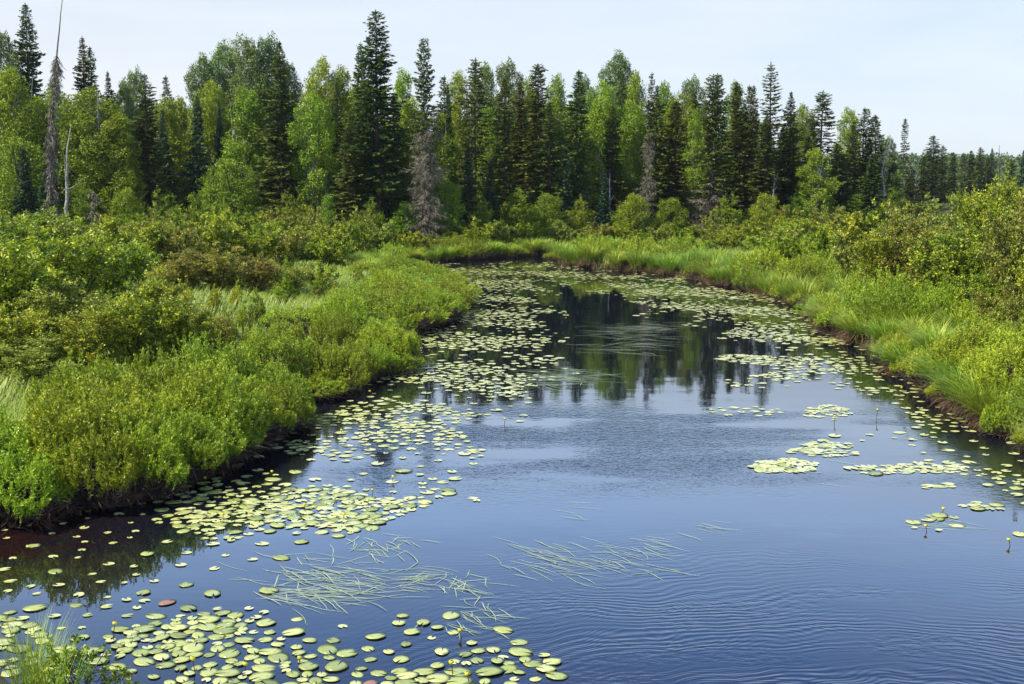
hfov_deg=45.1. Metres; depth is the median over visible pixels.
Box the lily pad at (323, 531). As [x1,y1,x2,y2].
[315,530,328,533]
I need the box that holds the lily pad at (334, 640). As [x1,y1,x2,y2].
[327,637,340,642]
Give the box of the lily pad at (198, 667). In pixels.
[191,665,202,669]
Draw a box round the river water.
[0,256,1023,683]
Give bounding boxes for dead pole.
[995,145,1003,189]
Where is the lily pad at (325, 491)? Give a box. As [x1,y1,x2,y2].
[318,490,331,493]
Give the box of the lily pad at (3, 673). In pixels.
[1,668,20,676]
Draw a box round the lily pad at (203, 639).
[194,637,208,641]
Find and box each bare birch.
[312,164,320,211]
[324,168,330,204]
[607,174,611,213]
[770,169,777,201]
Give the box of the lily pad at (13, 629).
[1,625,20,633]
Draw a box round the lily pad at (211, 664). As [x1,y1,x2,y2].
[203,661,217,666]
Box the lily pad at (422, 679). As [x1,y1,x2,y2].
[415,677,429,682]
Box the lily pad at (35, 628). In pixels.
[28,626,42,630]
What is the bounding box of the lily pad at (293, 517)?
[287,514,301,519]
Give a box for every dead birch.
[62,124,82,217]
[879,143,893,197]
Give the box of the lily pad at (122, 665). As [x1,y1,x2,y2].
[107,663,126,669]
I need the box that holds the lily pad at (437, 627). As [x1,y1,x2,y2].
[431,625,443,628]
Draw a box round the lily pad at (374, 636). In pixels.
[365,633,386,638]
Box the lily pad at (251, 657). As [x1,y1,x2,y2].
[244,654,260,659]
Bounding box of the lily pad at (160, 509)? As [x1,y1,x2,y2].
[154,508,168,511]
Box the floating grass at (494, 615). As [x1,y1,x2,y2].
[409,502,736,638]
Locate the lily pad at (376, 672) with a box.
[371,670,387,675]
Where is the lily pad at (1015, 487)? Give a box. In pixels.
[1009,486,1023,489]
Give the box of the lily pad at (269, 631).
[264,629,276,633]
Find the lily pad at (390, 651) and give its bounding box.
[383,649,394,653]
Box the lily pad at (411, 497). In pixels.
[403,495,417,499]
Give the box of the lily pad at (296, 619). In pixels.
[291,617,303,620]
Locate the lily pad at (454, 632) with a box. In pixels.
[448,630,459,633]
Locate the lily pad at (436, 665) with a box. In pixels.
[430,661,444,667]
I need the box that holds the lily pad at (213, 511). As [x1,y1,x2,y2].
[208,510,222,513]
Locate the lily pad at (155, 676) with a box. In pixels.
[148,674,160,678]
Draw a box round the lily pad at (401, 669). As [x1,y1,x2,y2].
[391,667,407,673]
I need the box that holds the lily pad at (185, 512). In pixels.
[174,510,193,514]
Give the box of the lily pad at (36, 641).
[35,637,50,643]
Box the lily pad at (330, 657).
[324,655,335,659]
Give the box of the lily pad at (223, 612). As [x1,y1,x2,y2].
[215,610,231,614]
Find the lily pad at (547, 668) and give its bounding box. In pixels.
[536,664,556,671]
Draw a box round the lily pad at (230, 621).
[222,619,236,623]
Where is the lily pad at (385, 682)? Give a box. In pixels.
[381,681,394,683]
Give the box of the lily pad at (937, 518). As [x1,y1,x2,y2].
[930,516,944,520]
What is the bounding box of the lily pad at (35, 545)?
[26,543,40,547]
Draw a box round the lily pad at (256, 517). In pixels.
[247,515,264,520]
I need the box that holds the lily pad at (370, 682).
[363,680,377,683]
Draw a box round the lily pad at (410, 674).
[397,671,418,678]
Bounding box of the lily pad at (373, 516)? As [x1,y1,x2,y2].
[368,514,382,518]
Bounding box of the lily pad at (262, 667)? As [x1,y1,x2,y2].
[251,664,276,671]
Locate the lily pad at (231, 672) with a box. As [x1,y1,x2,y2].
[215,668,241,676]
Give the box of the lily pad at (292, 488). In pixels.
[284,486,297,490]
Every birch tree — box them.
[0,63,48,213]
[23,83,88,213]
[46,85,132,215]
[85,111,147,221]
[123,100,185,207]
[145,96,189,208]
[165,94,195,216]
[184,79,236,200]
[214,87,276,214]
[249,109,279,214]
[285,90,340,214]
[299,54,349,205]
[330,64,356,193]
[347,83,372,159]
[390,67,420,202]
[397,96,433,233]
[427,110,461,233]
[445,69,477,214]
[455,122,489,214]
[472,104,503,218]
[508,101,547,205]
[516,74,544,206]
[543,72,572,209]
[555,99,586,206]
[568,127,608,219]
[578,79,627,218]
[590,91,609,225]
[602,98,647,226]
[621,69,650,203]
[646,81,677,216]
[657,90,696,206]
[679,108,709,222]
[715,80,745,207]
[730,112,759,213]
[781,102,820,199]
[793,147,841,215]
[832,106,863,193]
[887,172,905,200]
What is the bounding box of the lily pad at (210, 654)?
[204,652,215,656]
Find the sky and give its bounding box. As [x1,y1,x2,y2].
[0,0,1023,168]
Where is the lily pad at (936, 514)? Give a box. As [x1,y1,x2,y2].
[931,512,947,516]
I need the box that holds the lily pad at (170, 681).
[164,679,176,683]
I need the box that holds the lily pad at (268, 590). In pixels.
[259,587,278,593]
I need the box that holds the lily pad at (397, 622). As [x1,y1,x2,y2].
[392,620,405,624]
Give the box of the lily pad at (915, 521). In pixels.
[906,519,921,523]
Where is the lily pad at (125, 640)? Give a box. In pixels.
[116,638,131,644]
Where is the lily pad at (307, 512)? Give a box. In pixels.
[299,510,314,513]
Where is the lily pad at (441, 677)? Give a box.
[426,673,450,682]
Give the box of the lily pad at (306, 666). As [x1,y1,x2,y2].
[298,661,318,669]
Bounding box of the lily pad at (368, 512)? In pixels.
[362,511,378,514]
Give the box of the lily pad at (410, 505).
[400,504,417,508]
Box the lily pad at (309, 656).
[304,654,317,657]
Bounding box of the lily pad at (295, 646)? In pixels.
[291,644,302,648]
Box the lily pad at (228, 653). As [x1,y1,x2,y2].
[219,648,240,657]
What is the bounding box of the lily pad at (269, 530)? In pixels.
[264,529,276,532]
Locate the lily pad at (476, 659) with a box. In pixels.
[470,657,483,662]
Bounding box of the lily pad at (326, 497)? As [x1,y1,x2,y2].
[318,495,333,499]
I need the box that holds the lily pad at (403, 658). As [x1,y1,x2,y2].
[393,655,409,662]
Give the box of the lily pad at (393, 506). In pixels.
[384,504,399,507]
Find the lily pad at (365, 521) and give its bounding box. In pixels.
[362,519,375,522]
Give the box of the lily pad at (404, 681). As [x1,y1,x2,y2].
[395,679,418,683]
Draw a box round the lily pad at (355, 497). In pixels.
[350,495,364,499]
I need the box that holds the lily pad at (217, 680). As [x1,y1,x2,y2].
[213,677,228,683]
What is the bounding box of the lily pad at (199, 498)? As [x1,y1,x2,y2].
[192,497,208,500]
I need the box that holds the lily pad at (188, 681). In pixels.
[182,680,194,683]
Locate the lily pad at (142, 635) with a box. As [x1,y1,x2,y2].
[138,634,149,637]
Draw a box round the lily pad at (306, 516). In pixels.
[301,514,316,518]
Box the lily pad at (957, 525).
[949,523,964,526]
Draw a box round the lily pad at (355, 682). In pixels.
[350,680,361,683]
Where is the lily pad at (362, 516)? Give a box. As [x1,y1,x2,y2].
[354,514,369,518]
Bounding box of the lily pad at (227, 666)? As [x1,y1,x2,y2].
[222,664,233,668]
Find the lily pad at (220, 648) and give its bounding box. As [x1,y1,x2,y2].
[210,644,225,651]
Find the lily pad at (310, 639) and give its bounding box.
[302,637,317,641]
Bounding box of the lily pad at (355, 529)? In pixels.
[346,526,361,531]
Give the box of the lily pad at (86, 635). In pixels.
[79,634,89,638]
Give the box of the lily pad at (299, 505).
[294,504,308,506]
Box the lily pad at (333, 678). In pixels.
[323,676,339,681]
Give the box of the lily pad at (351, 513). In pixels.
[343,511,359,515]
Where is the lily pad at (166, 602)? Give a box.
[158,599,176,604]
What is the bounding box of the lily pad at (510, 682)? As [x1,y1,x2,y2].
[504,681,519,683]
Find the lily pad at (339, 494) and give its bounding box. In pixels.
[333,493,349,496]
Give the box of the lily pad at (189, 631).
[184,629,196,633]
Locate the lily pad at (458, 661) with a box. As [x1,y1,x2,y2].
[448,659,460,663]
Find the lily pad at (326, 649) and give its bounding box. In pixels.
[318,644,338,653]
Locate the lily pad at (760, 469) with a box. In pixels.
[754,467,768,472]
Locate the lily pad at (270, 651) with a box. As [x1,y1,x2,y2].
[259,648,283,654]
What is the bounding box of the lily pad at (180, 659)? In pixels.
[173,656,189,662]
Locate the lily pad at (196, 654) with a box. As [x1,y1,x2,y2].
[185,652,203,656]
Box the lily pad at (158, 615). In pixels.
[146,613,166,618]
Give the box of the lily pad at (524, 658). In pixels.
[519,656,531,661]
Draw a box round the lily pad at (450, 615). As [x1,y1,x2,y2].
[443,611,460,618]
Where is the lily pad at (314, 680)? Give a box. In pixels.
[309,677,322,683]
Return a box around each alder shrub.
[0,200,91,257]
[0,207,15,218]
[0,208,125,332]
[0,211,47,271]
[0,212,28,235]
[0,227,73,338]
[0,300,51,385]
[0,327,74,390]
[1,266,119,364]
[33,204,76,231]
[46,296,142,384]
[60,216,123,261]
[60,223,163,313]
[82,215,138,240]
[88,271,190,374]
[91,212,121,226]
[95,221,161,276]
[111,262,200,333]
[116,212,146,228]
[127,220,159,250]
[135,218,206,273]
[143,200,173,223]
[146,287,222,358]
[150,246,213,291]
[154,213,175,228]
[160,212,193,249]
[168,204,199,229]
[179,212,238,260]
[180,240,256,293]
[186,204,213,224]
[188,216,236,255]
[192,310,235,353]
[197,206,233,225]
[215,202,241,221]
[218,221,280,264]
[225,213,266,253]
[227,210,259,236]
[234,250,281,292]
[240,211,268,224]
[245,212,281,232]
[250,223,279,254]
[263,208,299,243]
[264,224,312,265]
[270,263,314,293]
[276,219,310,240]
[282,236,318,261]
[287,204,313,222]
[296,207,323,229]
[299,222,347,258]
[300,260,342,290]
[308,233,357,265]
[310,223,343,246]
[316,215,346,234]
[327,212,350,230]
[335,210,364,259]
[342,205,376,247]
[342,221,376,252]
[364,219,400,253]
[374,211,396,240]
[397,230,424,248]
[419,233,440,251]
[422,217,444,237]
[441,231,472,241]
[457,216,483,231]
[458,215,497,243]
[481,220,521,245]
[500,208,519,236]
[517,220,547,242]
[546,219,581,245]
[549,217,578,236]
[568,226,597,241]
[580,215,597,234]
[585,222,619,239]
[608,223,637,242]
[622,228,655,242]
[632,216,652,237]
[646,224,672,245]
[653,216,670,232]
[668,224,698,239]
[669,215,691,230]
[675,235,719,254]
[684,221,702,235]
[695,223,724,240]
[700,211,727,233]
[705,229,745,250]
[713,218,746,239]
[716,227,748,247]
[736,230,776,250]
[738,220,765,240]
[738,220,784,241]
[740,208,768,225]
[756,225,812,266]
[764,224,804,245]
[767,214,795,228]
[768,205,791,220]
[770,217,811,234]
[790,223,837,258]
[793,202,826,234]
[801,218,827,235]
[810,199,845,224]
[816,211,867,250]
[817,207,850,230]
[828,227,879,278]
[842,198,910,248]
[847,213,914,283]
[855,208,885,226]
[873,203,959,290]
[879,200,926,251]
[897,191,969,277]
[899,200,918,214]
[901,218,1013,300]
[913,204,938,215]
[919,201,948,213]
[936,192,993,266]
[946,161,1020,285]
[949,264,1020,319]
[970,273,1023,324]
[974,189,1023,311]
[975,184,1020,227]
[986,174,1023,271]
[1004,315,1023,339]
[1006,244,1023,319]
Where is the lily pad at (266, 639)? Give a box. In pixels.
[258,637,273,641]
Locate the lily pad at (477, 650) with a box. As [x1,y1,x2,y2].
[471,648,485,652]
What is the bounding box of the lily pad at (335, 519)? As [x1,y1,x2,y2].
[323,517,340,521]
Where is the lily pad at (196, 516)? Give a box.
[188,514,207,518]
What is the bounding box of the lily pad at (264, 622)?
[256,618,276,625]
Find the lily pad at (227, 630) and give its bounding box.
[213,626,238,633]
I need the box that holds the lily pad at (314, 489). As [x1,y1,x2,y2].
[305,487,322,490]
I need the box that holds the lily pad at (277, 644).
[271,642,284,646]
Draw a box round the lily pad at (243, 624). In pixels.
[234,622,247,627]
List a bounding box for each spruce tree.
[3,4,63,214]
[68,36,98,216]
[73,46,104,146]
[97,163,121,219]
[101,71,119,170]
[122,74,189,216]
[156,76,182,213]
[244,41,315,217]
[317,115,381,232]
[327,81,351,213]
[335,42,384,213]
[336,10,436,240]
[381,99,430,237]
[398,38,452,246]
[419,106,456,224]
[433,75,459,218]
[447,57,506,208]
[478,77,535,231]
[506,81,534,212]
[514,64,562,235]
[527,102,571,236]
[556,70,597,222]
[588,105,632,228]
[613,73,633,217]
[631,85,677,229]
[637,74,657,236]
[657,100,695,223]
[680,89,703,223]
[686,74,736,233]
[687,103,715,223]
[699,73,733,215]
[718,81,754,222]
[730,85,759,215]
[735,86,766,219]
[743,62,796,207]
[744,121,786,210]
[754,111,761,152]
[754,136,777,212]
[759,112,775,164]
[761,145,800,205]
[767,92,813,211]
[796,137,821,209]
[798,91,847,207]
[823,143,848,205]
[826,145,854,209]
[828,156,864,229]
[842,121,864,208]
[849,108,881,205]
[854,154,889,219]
[855,150,880,209]
[861,115,894,210]
[881,149,906,213]
[897,118,910,198]
[900,166,928,204]
[913,156,933,204]
[916,136,951,203]
[929,146,951,207]
[943,153,962,208]
[955,152,971,207]
[960,150,976,200]
[967,147,988,194]
[980,158,995,196]
[1003,160,1021,193]
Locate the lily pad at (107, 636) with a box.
[103,634,114,638]
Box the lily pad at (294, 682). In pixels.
[283,681,299,683]
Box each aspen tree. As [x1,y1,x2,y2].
[0,29,25,213]
[108,76,135,165]
[123,64,149,140]
[183,52,223,166]
[201,38,242,208]
[225,32,270,169]
[248,30,289,140]
[275,58,304,148]
[467,61,499,206]
[488,56,526,193]
[572,74,599,156]
[597,49,639,222]
[680,74,706,222]
[877,135,898,195]
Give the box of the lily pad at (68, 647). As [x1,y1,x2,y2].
[54,645,77,652]
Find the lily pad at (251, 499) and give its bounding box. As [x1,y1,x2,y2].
[242,498,258,501]
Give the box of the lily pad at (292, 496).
[288,494,301,498]
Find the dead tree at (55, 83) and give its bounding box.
[41,0,65,221]
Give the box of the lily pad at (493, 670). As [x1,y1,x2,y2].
[476,666,503,675]
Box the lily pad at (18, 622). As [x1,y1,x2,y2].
[1,620,25,627]
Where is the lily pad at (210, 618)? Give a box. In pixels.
[197,615,220,622]
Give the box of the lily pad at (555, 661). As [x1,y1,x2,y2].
[543,658,561,664]
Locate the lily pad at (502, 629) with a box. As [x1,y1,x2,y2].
[493,626,513,632]
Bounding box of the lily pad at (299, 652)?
[292,650,305,654]
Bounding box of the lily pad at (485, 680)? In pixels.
[479,678,490,683]
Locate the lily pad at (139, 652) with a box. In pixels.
[132,648,149,656]
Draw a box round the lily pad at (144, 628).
[133,624,157,631]
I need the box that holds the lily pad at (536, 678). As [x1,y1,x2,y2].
[530,676,542,680]
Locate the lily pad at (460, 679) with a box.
[447,676,473,683]
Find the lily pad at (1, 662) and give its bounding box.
[0,659,7,665]
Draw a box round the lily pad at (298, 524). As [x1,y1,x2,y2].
[288,522,307,526]
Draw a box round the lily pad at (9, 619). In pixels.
[0,617,17,620]
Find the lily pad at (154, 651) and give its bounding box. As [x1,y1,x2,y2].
[148,648,164,653]
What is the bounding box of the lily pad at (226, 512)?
[218,510,231,513]
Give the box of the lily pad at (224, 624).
[216,622,234,628]
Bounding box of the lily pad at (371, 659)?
[364,657,377,661]
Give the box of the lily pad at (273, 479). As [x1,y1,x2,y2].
[265,477,281,480]
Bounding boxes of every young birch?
[0,134,53,218]
[13,187,57,216]
[55,179,101,225]
[108,186,149,221]
[144,185,182,223]
[187,166,229,223]
[200,157,261,224]
[273,185,306,224]
[318,192,342,230]
[358,196,383,243]
[383,200,428,240]
[430,179,466,235]
[466,195,494,233]
[500,185,539,239]
[526,192,567,239]
[566,195,595,238]
[610,192,655,233]
[654,196,690,235]
[712,192,742,227]
[748,192,780,229]
[784,192,809,228]
[847,194,864,213]
[878,188,906,212]
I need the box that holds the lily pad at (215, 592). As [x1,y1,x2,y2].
[204,589,220,595]
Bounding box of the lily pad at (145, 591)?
[137,589,150,594]
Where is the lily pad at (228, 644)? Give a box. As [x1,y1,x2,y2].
[222,642,235,646]
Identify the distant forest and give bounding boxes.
[859,152,1023,200]
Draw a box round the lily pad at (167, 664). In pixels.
[155,661,175,667]
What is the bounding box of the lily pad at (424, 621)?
[417,619,430,624]
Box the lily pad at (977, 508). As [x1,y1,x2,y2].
[970,506,985,509]
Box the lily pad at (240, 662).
[234,661,246,665]
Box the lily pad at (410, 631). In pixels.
[404,628,420,634]
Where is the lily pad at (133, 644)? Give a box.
[125,642,137,646]
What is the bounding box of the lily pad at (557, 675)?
[545,671,568,679]
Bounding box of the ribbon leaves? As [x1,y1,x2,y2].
[221,532,456,624]
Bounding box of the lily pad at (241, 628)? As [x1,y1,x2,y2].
[237,626,248,630]
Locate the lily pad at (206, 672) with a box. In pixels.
[200,667,218,676]
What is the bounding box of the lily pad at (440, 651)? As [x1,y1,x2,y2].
[435,647,449,654]
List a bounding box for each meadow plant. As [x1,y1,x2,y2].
[201,283,226,314]
[221,324,238,348]
[223,312,242,341]
[227,280,247,311]
[232,263,247,289]
[234,300,255,330]
[235,327,249,348]
[246,287,268,324]
[266,277,275,289]
[266,314,290,345]
[268,283,295,307]
[274,272,298,300]
[282,255,292,271]
[284,320,307,352]
[304,274,326,297]
[327,282,338,304]
[348,264,365,282]
[368,264,375,277]
[369,274,386,291]
[373,262,387,280]
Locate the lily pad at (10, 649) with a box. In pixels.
[6,643,32,651]
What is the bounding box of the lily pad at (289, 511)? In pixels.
[278,510,297,515]
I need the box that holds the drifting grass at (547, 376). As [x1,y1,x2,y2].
[488,321,994,529]
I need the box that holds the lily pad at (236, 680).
[228,678,240,682]
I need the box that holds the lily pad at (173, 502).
[165,500,181,503]
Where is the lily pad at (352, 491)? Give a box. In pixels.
[341,490,357,492]
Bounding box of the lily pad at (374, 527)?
[365,525,379,530]
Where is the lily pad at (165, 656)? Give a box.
[154,653,170,659]
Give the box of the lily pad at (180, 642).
[171,639,189,645]
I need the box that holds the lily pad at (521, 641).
[510,639,528,644]
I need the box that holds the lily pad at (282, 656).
[268,652,289,662]
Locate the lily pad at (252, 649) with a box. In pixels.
[247,647,259,653]
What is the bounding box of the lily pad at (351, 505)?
[343,504,356,508]
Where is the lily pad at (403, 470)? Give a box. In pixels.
[395,469,412,471]
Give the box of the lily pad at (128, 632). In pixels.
[123,630,139,634]
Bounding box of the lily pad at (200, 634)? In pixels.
[192,631,205,637]
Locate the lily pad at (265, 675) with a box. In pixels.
[249,671,274,680]
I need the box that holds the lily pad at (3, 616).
[0,614,8,620]
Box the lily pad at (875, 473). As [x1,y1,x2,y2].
[869,471,883,474]
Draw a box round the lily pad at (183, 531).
[177,528,190,532]
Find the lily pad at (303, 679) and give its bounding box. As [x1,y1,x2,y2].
[296,677,308,681]
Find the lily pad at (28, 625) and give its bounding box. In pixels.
[21,621,38,627]
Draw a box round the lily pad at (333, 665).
[325,660,348,670]
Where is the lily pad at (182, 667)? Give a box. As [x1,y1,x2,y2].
[175,664,187,670]
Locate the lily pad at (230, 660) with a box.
[226,658,238,662]
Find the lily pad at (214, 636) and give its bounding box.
[208,634,225,639]
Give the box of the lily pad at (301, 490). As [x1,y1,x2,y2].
[295,488,307,491]
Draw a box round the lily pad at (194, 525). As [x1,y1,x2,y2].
[186,524,201,527]
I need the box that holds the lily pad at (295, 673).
[286,670,299,676]
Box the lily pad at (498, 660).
[491,657,503,662]
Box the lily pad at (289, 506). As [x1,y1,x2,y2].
[281,505,296,508]
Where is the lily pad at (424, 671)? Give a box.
[413,668,435,674]
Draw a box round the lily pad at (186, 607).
[180,604,196,610]
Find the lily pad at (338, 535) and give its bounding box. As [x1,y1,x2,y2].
[331,534,345,536]
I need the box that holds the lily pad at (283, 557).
[273,554,289,559]
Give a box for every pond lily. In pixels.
[112,621,116,639]
[190,656,194,670]
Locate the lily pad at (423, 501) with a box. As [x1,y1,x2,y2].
[418,499,432,503]
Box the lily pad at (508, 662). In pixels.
[503,661,515,664]
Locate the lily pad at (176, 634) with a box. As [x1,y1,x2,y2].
[170,632,189,637]
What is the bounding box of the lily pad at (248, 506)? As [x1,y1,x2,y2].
[239,504,255,508]
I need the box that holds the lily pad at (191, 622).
[187,620,198,624]
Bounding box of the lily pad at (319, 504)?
[312,503,327,505]
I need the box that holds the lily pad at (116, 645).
[110,643,123,647]
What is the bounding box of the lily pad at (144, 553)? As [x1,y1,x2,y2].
[141,551,153,555]
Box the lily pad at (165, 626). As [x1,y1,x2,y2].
[161,624,173,628]
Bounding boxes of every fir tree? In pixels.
[9,147,39,219]
[37,166,55,215]
[154,109,180,206]
[174,93,215,218]
[211,101,229,205]
[279,110,299,203]
[441,85,458,231]
[455,140,478,235]
[480,158,503,228]
[557,149,574,238]
[594,167,612,229]
[988,148,995,194]
[1017,150,1023,194]
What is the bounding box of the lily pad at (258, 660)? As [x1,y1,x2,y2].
[254,658,265,663]
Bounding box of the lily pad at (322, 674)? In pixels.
[317,671,327,676]
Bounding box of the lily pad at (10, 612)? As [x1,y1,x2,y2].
[4,610,17,613]
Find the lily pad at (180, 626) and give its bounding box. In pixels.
[168,624,188,629]
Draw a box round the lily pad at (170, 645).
[161,643,175,648]
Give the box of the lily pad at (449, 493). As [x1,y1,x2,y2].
[441,491,457,494]
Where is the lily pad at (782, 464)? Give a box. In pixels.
[778,462,791,466]
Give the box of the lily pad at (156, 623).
[149,620,162,625]
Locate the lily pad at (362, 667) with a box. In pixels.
[355,666,367,669]
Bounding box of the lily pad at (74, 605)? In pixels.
[70,603,83,606]
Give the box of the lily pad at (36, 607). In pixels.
[22,604,47,610]
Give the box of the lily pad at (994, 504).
[989,503,1004,506]
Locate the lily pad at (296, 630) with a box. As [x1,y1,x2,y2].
[282,627,305,635]
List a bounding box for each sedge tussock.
[0,403,63,428]
[0,597,75,683]
[0,609,98,683]
[2,393,67,423]
[5,400,35,424]
[6,615,96,683]
[292,300,333,316]
[309,252,333,262]
[347,250,367,265]
[348,253,374,265]
[354,259,382,269]
[358,256,383,263]
[367,250,393,258]
[401,246,424,259]
[408,245,429,253]
[409,249,428,259]
[423,247,445,261]
[431,243,461,260]
[478,242,496,258]
[481,239,503,256]
[500,244,523,257]
[508,238,523,242]
[521,236,539,254]
[546,242,566,261]
[548,237,571,249]
[548,240,572,252]
[558,246,579,265]
[564,248,580,266]
[573,242,606,265]
[573,248,592,265]
[599,250,630,270]
[604,244,619,253]
[622,245,652,271]
[644,253,661,272]
[653,251,687,275]
[677,250,695,267]
[678,259,699,278]
[681,243,713,263]
[691,258,723,281]
[693,250,733,263]
[697,247,730,261]
[699,256,726,281]
[699,264,728,285]
[701,262,738,286]
[708,246,735,258]
[715,261,754,286]
[718,254,744,266]
[732,268,765,289]
[743,268,777,294]
[754,272,786,296]
[761,269,794,297]
[763,267,797,279]
[764,268,790,279]
[773,279,801,302]
[778,272,817,303]
[788,277,826,304]
[798,271,825,286]
[798,300,841,328]
[799,302,837,332]
[803,289,839,318]
[805,293,840,322]
[818,271,855,292]
[822,309,858,339]
[825,306,889,345]
[826,275,858,291]
[832,288,877,302]
[851,300,945,340]
[853,313,917,351]
[854,336,921,374]
[863,310,948,328]
[869,309,951,333]
[890,318,970,340]
[893,320,957,352]
[893,347,969,398]
[904,323,950,344]
[914,330,960,348]
[914,356,1000,411]
[915,306,962,331]
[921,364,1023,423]
[923,309,982,329]
[935,317,981,331]
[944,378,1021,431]
[953,370,1022,396]
[998,389,1023,428]
[1003,406,1023,460]
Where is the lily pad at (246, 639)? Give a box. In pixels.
[235,636,254,642]
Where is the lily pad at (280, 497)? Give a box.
[271,495,287,498]
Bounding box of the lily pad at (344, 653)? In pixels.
[337,649,358,656]
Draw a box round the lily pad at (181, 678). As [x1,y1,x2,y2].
[176,675,189,681]
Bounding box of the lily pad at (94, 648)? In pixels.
[81,646,104,654]
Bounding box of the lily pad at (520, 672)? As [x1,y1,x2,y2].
[513,670,525,673]
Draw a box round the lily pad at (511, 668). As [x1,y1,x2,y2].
[501,664,517,672]
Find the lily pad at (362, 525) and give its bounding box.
[354,523,369,527]
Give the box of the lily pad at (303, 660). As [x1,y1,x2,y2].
[297,659,308,662]
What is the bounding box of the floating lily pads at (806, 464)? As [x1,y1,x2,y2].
[0,262,1023,681]
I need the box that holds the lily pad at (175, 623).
[170,621,181,624]
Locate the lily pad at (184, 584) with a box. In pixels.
[179,582,193,586]
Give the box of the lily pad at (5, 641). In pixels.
[0,638,15,644]
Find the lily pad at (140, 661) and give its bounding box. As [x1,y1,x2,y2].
[133,657,155,665]
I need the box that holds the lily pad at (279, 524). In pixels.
[270,522,285,526]
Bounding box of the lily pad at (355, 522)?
[344,520,362,524]
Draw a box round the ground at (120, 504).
[0,174,1023,683]
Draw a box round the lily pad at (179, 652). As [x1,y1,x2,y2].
[172,650,186,656]
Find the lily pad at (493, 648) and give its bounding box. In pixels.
[486,646,500,652]
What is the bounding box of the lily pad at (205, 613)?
[197,611,211,615]
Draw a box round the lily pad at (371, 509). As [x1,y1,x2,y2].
[365,507,378,510]
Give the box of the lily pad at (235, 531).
[226,530,243,533]
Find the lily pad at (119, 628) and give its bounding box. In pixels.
[111,626,129,631]
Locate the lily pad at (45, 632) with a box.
[29,631,48,637]
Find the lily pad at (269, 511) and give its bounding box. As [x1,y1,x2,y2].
[262,510,278,513]
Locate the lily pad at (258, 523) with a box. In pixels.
[252,521,264,525]
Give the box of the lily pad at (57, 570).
[48,568,62,573]
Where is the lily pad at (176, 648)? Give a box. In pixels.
[168,646,181,651]
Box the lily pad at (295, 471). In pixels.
[289,470,302,473]
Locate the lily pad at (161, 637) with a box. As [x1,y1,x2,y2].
[155,633,169,639]
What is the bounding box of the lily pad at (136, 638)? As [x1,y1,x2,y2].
[130,636,141,640]
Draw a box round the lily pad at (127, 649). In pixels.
[116,647,133,652]
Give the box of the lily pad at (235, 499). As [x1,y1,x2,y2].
[228,497,241,501]
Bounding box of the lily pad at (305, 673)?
[302,671,312,676]
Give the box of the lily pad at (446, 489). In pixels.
[442,487,455,491]
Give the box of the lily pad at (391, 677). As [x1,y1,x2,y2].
[385,676,397,679]
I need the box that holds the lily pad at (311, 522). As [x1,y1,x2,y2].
[305,520,321,524]
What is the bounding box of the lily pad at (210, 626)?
[197,622,218,630]
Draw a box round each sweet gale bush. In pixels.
[0,404,77,503]
[0,409,18,450]
[0,428,23,509]
[0,437,84,531]
[14,365,155,500]
[17,348,135,418]
[20,403,173,503]
[27,632,141,683]
[38,409,169,511]
[45,385,130,421]
[63,370,177,422]
[85,407,207,504]
[98,666,140,683]
[107,341,214,402]
[122,388,205,456]
[129,362,238,435]
[136,405,236,485]
[153,325,261,388]
[179,405,266,470]
[183,429,238,474]
[184,351,270,406]
[187,371,281,457]
[223,382,297,447]
[229,320,321,384]
[240,355,319,423]
[248,380,311,439]
[255,303,313,331]
[256,359,324,430]
[287,403,307,429]
[288,344,332,364]
[293,334,371,395]
[298,371,353,400]
[309,307,363,347]
[311,286,370,325]
[320,302,359,332]
[330,334,383,384]
[338,308,383,329]
[339,276,384,299]
[344,288,406,312]
[345,261,388,271]
[347,241,373,259]
[348,316,422,355]
[353,258,381,268]
[354,315,421,367]
[361,267,409,290]
[362,310,407,330]
[366,289,408,305]
[368,343,400,374]
[369,242,408,256]
[369,296,436,331]
[370,305,422,333]
[374,266,405,273]
[375,276,431,300]
[376,283,438,306]
[377,252,418,266]
[378,348,425,377]
[381,257,425,268]
[386,264,420,275]
[386,290,441,328]
[387,277,438,289]
[388,238,414,251]
[400,272,434,280]
[408,276,443,284]
[410,262,447,274]
[413,305,449,328]
[416,287,461,320]
[417,261,446,271]
[418,275,472,309]
[419,265,446,275]
[421,285,463,319]
[426,267,448,276]
[428,306,453,321]
[430,236,457,252]
[432,270,470,283]
[432,278,474,291]
[434,271,468,280]
[434,289,470,319]
[437,272,467,284]
[442,286,478,303]
[446,233,468,247]
[446,278,483,299]
[450,242,478,259]
[456,236,492,259]
[457,297,477,308]
[496,242,519,251]
[508,241,524,247]
[509,246,529,255]
[533,240,549,253]
[542,249,567,261]
[567,232,611,250]
[574,237,611,259]
[589,235,623,259]
[615,242,651,253]
[618,234,662,254]
[640,251,662,258]
[650,253,679,264]
[653,230,704,258]
[684,253,710,279]
[728,242,792,273]
[732,263,768,292]
[758,252,793,269]
[768,280,796,299]
[778,253,815,273]
[778,253,831,281]
[784,289,826,306]
[790,300,818,318]
[791,243,826,272]
[804,297,843,321]
[806,250,837,273]
[806,292,828,306]
[810,247,849,271]
[813,303,853,334]
[815,263,863,294]
[820,264,851,281]
[820,275,876,301]
[834,279,902,323]
[840,268,910,293]
[846,253,879,283]
[848,279,928,325]
[869,264,931,300]
[870,329,907,359]
[876,331,918,364]
[889,353,907,377]
[892,345,933,384]
[906,277,963,324]
[906,331,974,388]
[924,372,961,403]
[935,308,1020,365]
[951,327,991,351]
[953,306,1017,333]
[954,287,1017,326]
[959,322,1023,392]
[971,319,1023,376]
[975,394,1023,437]
[982,313,1023,337]
[998,372,1023,426]
[1009,427,1023,451]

